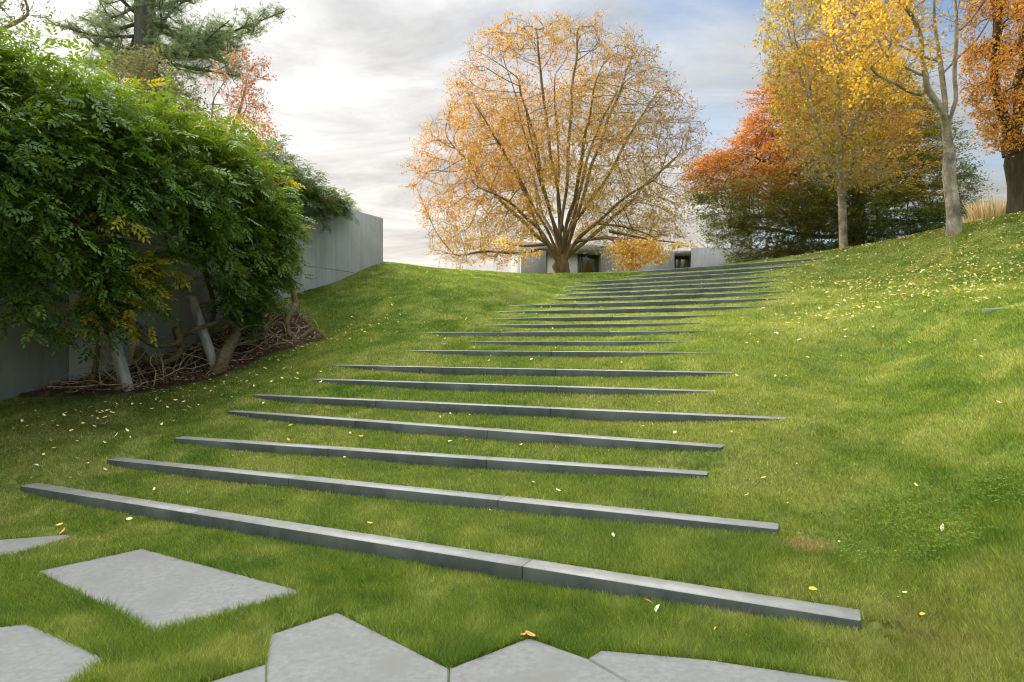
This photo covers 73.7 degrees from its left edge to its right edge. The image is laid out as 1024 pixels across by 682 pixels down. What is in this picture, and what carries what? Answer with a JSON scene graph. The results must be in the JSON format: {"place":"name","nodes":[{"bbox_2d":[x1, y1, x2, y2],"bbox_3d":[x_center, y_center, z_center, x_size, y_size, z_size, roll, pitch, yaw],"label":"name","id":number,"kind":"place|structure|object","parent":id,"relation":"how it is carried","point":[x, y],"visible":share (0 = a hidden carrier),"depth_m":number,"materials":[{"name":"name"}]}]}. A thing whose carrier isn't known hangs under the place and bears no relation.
{"place":"outdoors","nodes":[
{"label":"outdoors","id":0,"kind":"place"},
{"bbox_2d":[0,211,1023,681],"bbox_3d":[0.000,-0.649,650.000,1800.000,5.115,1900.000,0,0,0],"label":"lawn","id":1,"kind":"structure","parent":0,"point":[692,459],"depth_m":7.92,"materials":[{"name":"plant"}]},
{"bbox_2d":[0,0,60,48],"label":"plum tree","id":2,"kind":"object","parent":1,"relation":"on","point":[18,20],"visible":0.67,"depth_m":18.79,"materials":[{"name":"grey plant"}]},
{"bbox_2d":[0,535,68,556],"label":"paving slab","id":3,"kind":"structure","parent":1,"relation":"on","point":[17,544],"depth_m":5.72,"materials":[{"name":"concrete"}]},
{"bbox_2d":[0,624,102,681],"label":"paving slab","id":4,"kind":"structure","parent":1,"relation":"on","point":[29,654],"depth_m":3.64,"materials":[{"name":"concrete"}]},
{"bbox_2d":[39,549,295,633],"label":"paving slab","id":5,"kind":"structure","parent":1,"relation":"on","point":[154,587],"depth_m":4.71,"materials":[{"name":"concrete"}]},
{"bbox_2d":[41,0,295,103],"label":"pine tree","id":6,"kind":"object","parent":1,"relation":"on","point":[150,26],"visible":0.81,"depth_m":23.64,"materials":[{"name":"green plant"}]},
{"bbox_2d":[100,36,236,134],"bbox_3d":[-8.625,-4.488,17.532,4.236,6.501,2.990,0,0,34],"label":"brown bush","id":7,"kind":"object","parent":1,"relation":"on","point":[147,69],"visible":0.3,"depth_m":17.11,"materials":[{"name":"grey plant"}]},
{"bbox_2d":[17,304,324,397],"bbox_3d":[-5.819,0.030,13.229,2.371,1.864,5.760,0,0,25],"label":"mulch bed","id":8,"kind":"object","parent":1,"relation":"on","point":[42,392],"visible":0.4,"depth_m":12.60,"materials":[{"name":"brown soil"}]},
{"bbox_2d":[99,298,134,391],"bbox_3d":[-6.385,0.221,11.057,0.783,1.850,0.176,0,0,12],"label":"timber post","id":9,"kind":"object","parent":8,"relation":"on","point":[121,368],"visible":0.3,"depth_m":11.00,"materials":[{"name":"grey wood"}]},
{"bbox_2d":[0,4,319,392],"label":"wisteria vine","id":10,"kind":"object","parent":8,"relation":"on","point":[219,191],"visible":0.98,"depth_m":10.10,"materials":[{"name":"green plant"}]},
{"bbox_2d":[40,308,326,392],"bbox_3d":[-5.835,-0.040,13.256,2.298,1.760,5.410,0,0,24],"label":"brush pile","id":11,"kind":"object","parent":8,"relation":"on","point":[173,374],"visible":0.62,"depth_m":12.26,"materials":[{"name":"brown wood"}]},
{"bbox_2d":[186,295,216,367],"bbox_3d":[-5.660,-0.113,12.552,0.746,1.450,0.145,0,0,17],"label":"timber post","id":12,"kind":"object","parent":8,"relation":"on","point":[204,335],"visible":0.7,"depth_m":12.52,"materials":[{"name":"grey wood"}]},
{"bbox_2d":[0,116,382,400],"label":"concrete wall","id":13,"kind":"structure","parent":1,"relation":"on","point":[346,248],"depth_m":13.55,"materials":[{"name":"grey concrete"}]},
{"bbox_2d":[211,128,361,234],"bbox_3d":[-5.122,-3.717,16.770,2.560,2.386,4.633,0,0,31],"label":"wall top vine","id":14,"kind":"object","parent":13,"relation":"attached to","point":[321,195],"depth_m":16.82,"materials":[{"name":"green plant"}]},
{"bbox_2d":[211,665,265,681],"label":"paving slab","id":15,"kind":"structure","parent":1,"relation":"on","point":[257,674],"depth_m":3.44,"materials":[{"name":"concrete"}]},
{"bbox_2d":[198,44,293,167],"bbox_3d":[-8.045,-5.424,20.527,3.364,7.002,3.532,0,0,0],"label":"red maple","id":16,"kind":"object","parent":1,"relation":"on","point":[237,106],"visible":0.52,"depth_m":20.12,"materials":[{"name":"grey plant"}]},
{"bbox_2d":[267,613,448,681],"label":"paving slab","id":17,"kind":"structure","parent":1,"relation":"on","point":[336,647],"depth_m":3.64,"materials":[{"name":"concrete"}]},
{"bbox_2d":[20,483,860,631],"bbox_3d":[-1.638,1.725,5.651,8.061,0.340,0.171,0,0,26],"label":"stone step","id":18,"kind":"object","parent":1,"relation":"on","point":[534,570],"visible":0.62,"depth_m":4.92,"materials":[{"name":"grey stone"}]},
{"bbox_2d":[174,436,708,477],"bbox_3d":[-1.177,1.360,7.313,6.323,0.340,0.172,0,0,21],"label":"stone step","id":19,"kind":"object","parent":1,"relation":"on","point":[461,461],"visible":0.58,"depth_m":7.06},
{"bbox_2d":[107,457,778,534],"bbox_3d":[-1.342,1.540,6.523,7.256,0.340,0.171,0,0,24],"label":"stone step","id":20,"kind":"object","parent":1,"relation":"on","point":[421,495],"visible":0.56,"depth_m":6.13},
{"bbox_2d":[228,410,724,451],"bbox_3d":[-0.986,1.155,8.041,6.778,0.341,0.171,0,0,29],"label":"stone step","id":21,"kind":"object","parent":1,"relation":"on","point":[508,435],"visible":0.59,"depth_m":7.57,"materials":[{"name":"grey stone"}]},
{"bbox_2d":[312,379,716,395],"bbox_3d":[-0.317,0.759,9.352,6.041,0.340,0.171,0,0,25],"label":"stone step","id":22,"kind":"object","parent":1,"relation":"on","point":[517,388],"visible":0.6,"depth_m":9.13,"materials":[{"name":"grey stone"}]},
{"bbox_2d":[252,394,786,422],"bbox_3d":[-0.486,0.971,8.661,7.380,0.340,0.172,0,0,25],"label":"stone step","id":23,"kind":"object","parent":1,"relation":"on","point":[605,415],"visible":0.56,"depth_m":8.29,"materials":[{"name":"grey stone"}]},
{"bbox_2d":[20,211,1023,410],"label":"fallen leaves","id":24,"kind":"object","parent":1,"relation":"on","point":[910,283],"visible":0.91,"depth_m":13.27,"materials":[{"name":"yellow plant"}]},
{"bbox_2d":[331,365,732,377],"bbox_3d":[-0.084,0.570,10.059,6.388,0.340,0.171,0,0,25],"label":"stone step","id":25,"kind":"object","parent":1,"relation":"on","point":[468,371],"visible":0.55,"depth_m":9.82,"materials":[{"name":"grey stone"}]},
{"bbox_2d":[450,638,624,681],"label":"paving slab","id":26,"kind":"structure","parent":1,"relation":"on","point":[529,660],"depth_m":3.53,"materials":[{"name":"concrete"}]},
{"bbox_2d":[396,7,714,272],"bbox_3d":[1.864,-7.967,28.006,13.191,12.699,10.747,0,0,0],"label":"maple tree","id":27,"kind":"object","parent":1,"relation":"on","point":[561,252],"visible":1,"depth_m":27.03,"materials":[{"name":"brown plant"}]},
{"bbox_2d":[404,350,715,357],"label":"stone step","id":28,"kind":"object","parent":1,"relation":"on","point":[581,354],"visible":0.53,"depth_m":10.63,"materials":[{"name":"grey stone"}]},
{"bbox_2d":[421,331,710,336],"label":"stone step","id":29,"kind":"object","parent":1,"relation":"on","point":[582,333],"visible":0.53,"depth_m":12.01,"materials":[{"name":"grey stone"}]},
{"bbox_2d":[463,341,689,346],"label":"stone step","id":30,"kind":"object","parent":1,"relation":"on","point":[580,343],"visible":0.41,"depth_m":11.31,"materials":[{"name":"grey stone"}]},
{"bbox_2d":[479,322,713,328],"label":"stone step","id":31,"kind":"object","parent":1,"relation":"on","point":[579,326],"visible":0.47,"depth_m":12.73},
{"bbox_2d":[492,315,722,321],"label":"stone step","id":32,"kind":"object","parent":1,"relation":"on","point":[597,319],"visible":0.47,"depth_m":13.41,"materials":[{"name":"grey stone"}]},
{"bbox_2d":[511,242,761,272],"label":"concrete house","id":33,"kind":"structure","parent":1,"relation":"on","point":[579,261],"depth_m":37.66,"materials":[{"name":"grey concrete"}]},
{"bbox_2d":[577,254,598,272],"bbox_3d":[4.193,-2.798,37.242,1.429,3.796,0.083,0,0,-28],"label":"window","id":34,"kind":"structure","parent":33,"relation":"in","point":[585,263],"depth_m":37.15,"materials":[{"name":"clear glass"}]},
{"bbox_2d":[674,256,689,268],"bbox_3d":[9.868,-2.912,39.638,0.915,4.023,0.084,0,0,0],"label":"window","id":35,"kind":"structure","parent":33,"relation":"in","point":[679,261],"depth_m":39.59,"materials":[{"name":"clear glass"}]},
{"bbox_2d":[498,305,782,314],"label":"stone step","id":36,"kind":"object","parent":1,"relation":"on","point":[630,311],"visible":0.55,"depth_m":14.13,"materials":[{"name":"grey stone"}]},
{"bbox_2d":[509,298,785,307],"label":"stone step","id":37,"kind":"object","parent":1,"relation":"on","point":[638,304],"visible":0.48,"depth_m":14.82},
{"bbox_2d":[545,291,791,301],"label":"stone step","id":38,"kind":"object","parent":1,"relation":"on","point":[671,297],"visible":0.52,"depth_m":15.52,"materials":[{"name":"grey stone"}]},
{"bbox_2d":[557,285,781,296],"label":"stone step","id":39,"kind":"object","parent":1,"relation":"on","point":[690,291],"visible":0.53,"depth_m":16.11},
{"bbox_2d":[574,271,773,283],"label":"stone step","id":40,"kind":"object","parent":1,"relation":"on","point":[700,277],"visible":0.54,"depth_m":18.19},
{"bbox_2d":[562,280,787,291],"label":"stone step","id":41,"kind":"object","parent":1,"relation":"on","point":[715,285],"visible":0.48,"depth_m":16.80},
{"bbox_2d":[570,275,790,287],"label":"stone step","id":42,"kind":"object","parent":1,"relation":"on","point":[674,282],"visible":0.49,"depth_m":17.52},
{"bbox_2d":[678,229,715,248],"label":"bare tree","id":43,"kind":"object","parent":1,"relation":"on","point":[700,240],"visible":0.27,"depth_m":60.09,"materials":[{"name":"grey plant"}]},
{"bbox_2d":[588,651,849,681],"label":"paving slab","id":44,"kind":"structure","parent":1,"relation":"on","point":[629,667],"depth_m":3.49,"materials":[{"name":"concrete"}]},
{"bbox_2d":[624,264,816,277],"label":"stone step","id":45,"kind":"object","parent":1,"relation":"on","point":[713,272],"visible":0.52,"depth_m":18.85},
{"bbox_2d":[636,257,831,272],"bbox_3d":[6.171,-2.023,19.766,6.065,0.340,0.172,0,0,39],"label":"stone step","id":46,"kind":"object","parent":1,"relation":"on","point":[728,266],"visible":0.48,"depth_m":19.58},
{"bbox_2d":[675,29,998,264],"bbox_3d":[14.065,-8.278,30.620,15.861,11.989,10.905,0,0,-41],"label":"beech tree","id":47,"kind":"object","parent":1,"relation":"on","point":[799,213],"visible":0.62,"depth_m":27.71,"materials":[{"name":"orange plant"}]},
{"bbox_2d":[744,0,929,248],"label":"ginkgo tree","id":48,"kind":"object","parent":1,"relation":"on","point":[841,177],"visible":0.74,"depth_m":21.00,"materials":[{"name":"yellow plant"}]},
{"bbox_2d":[777,464,1023,570],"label":"clover","id":49,"kind":"object","parent":1,"relation":"on","point":[876,551],"visible":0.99,"depth_m":4.91,"materials":[{"name":"green plant"}]},
{"bbox_2d":[814,0,993,235],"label":"ginkgo tree","id":50,"kind":"object","parent":1,"relation":"on","point":[953,208],"visible":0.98,"depth_m":16.30,"materials":[{"name":"yellow plant"}]},
{"bbox_2d":[961,214,976,222],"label":"ornamental grass","id":51,"kind":"object","parent":1,"relation":"on","point":[967,220],"depth_m":19.74,"materials":[{"name":"beige plant"}]},
{"bbox_2d":[962,193,1006,221],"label":"ornamental grass","id":52,"kind":"object","parent":1,"relation":"on","point":[981,212],"depth_m":19.25,"materials":[{"name":"beige plant"}]},
{"bbox_2d":[950,0,1023,214],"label":"oak tree","id":53,"kind":"object","parent":1,"relation":"on","point":[1011,142],"visible":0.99,"depth_m":17.00,"materials":[{"name":"orange plant"}]},
{"bbox_2d":[983,308,1004,312],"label":"stone kerb","id":54,"kind":"structure","parent":1,"relation":"on","point":[987,310],"depth_m":9.25,"materials":[{"name":"grey stone"}]},
{"bbox_2d":[0,0,1023,271],"label":"sky","id":55,"kind":"structure","parent":0,"point":[356,79],"materials":[{"name":"white"}]}
]}

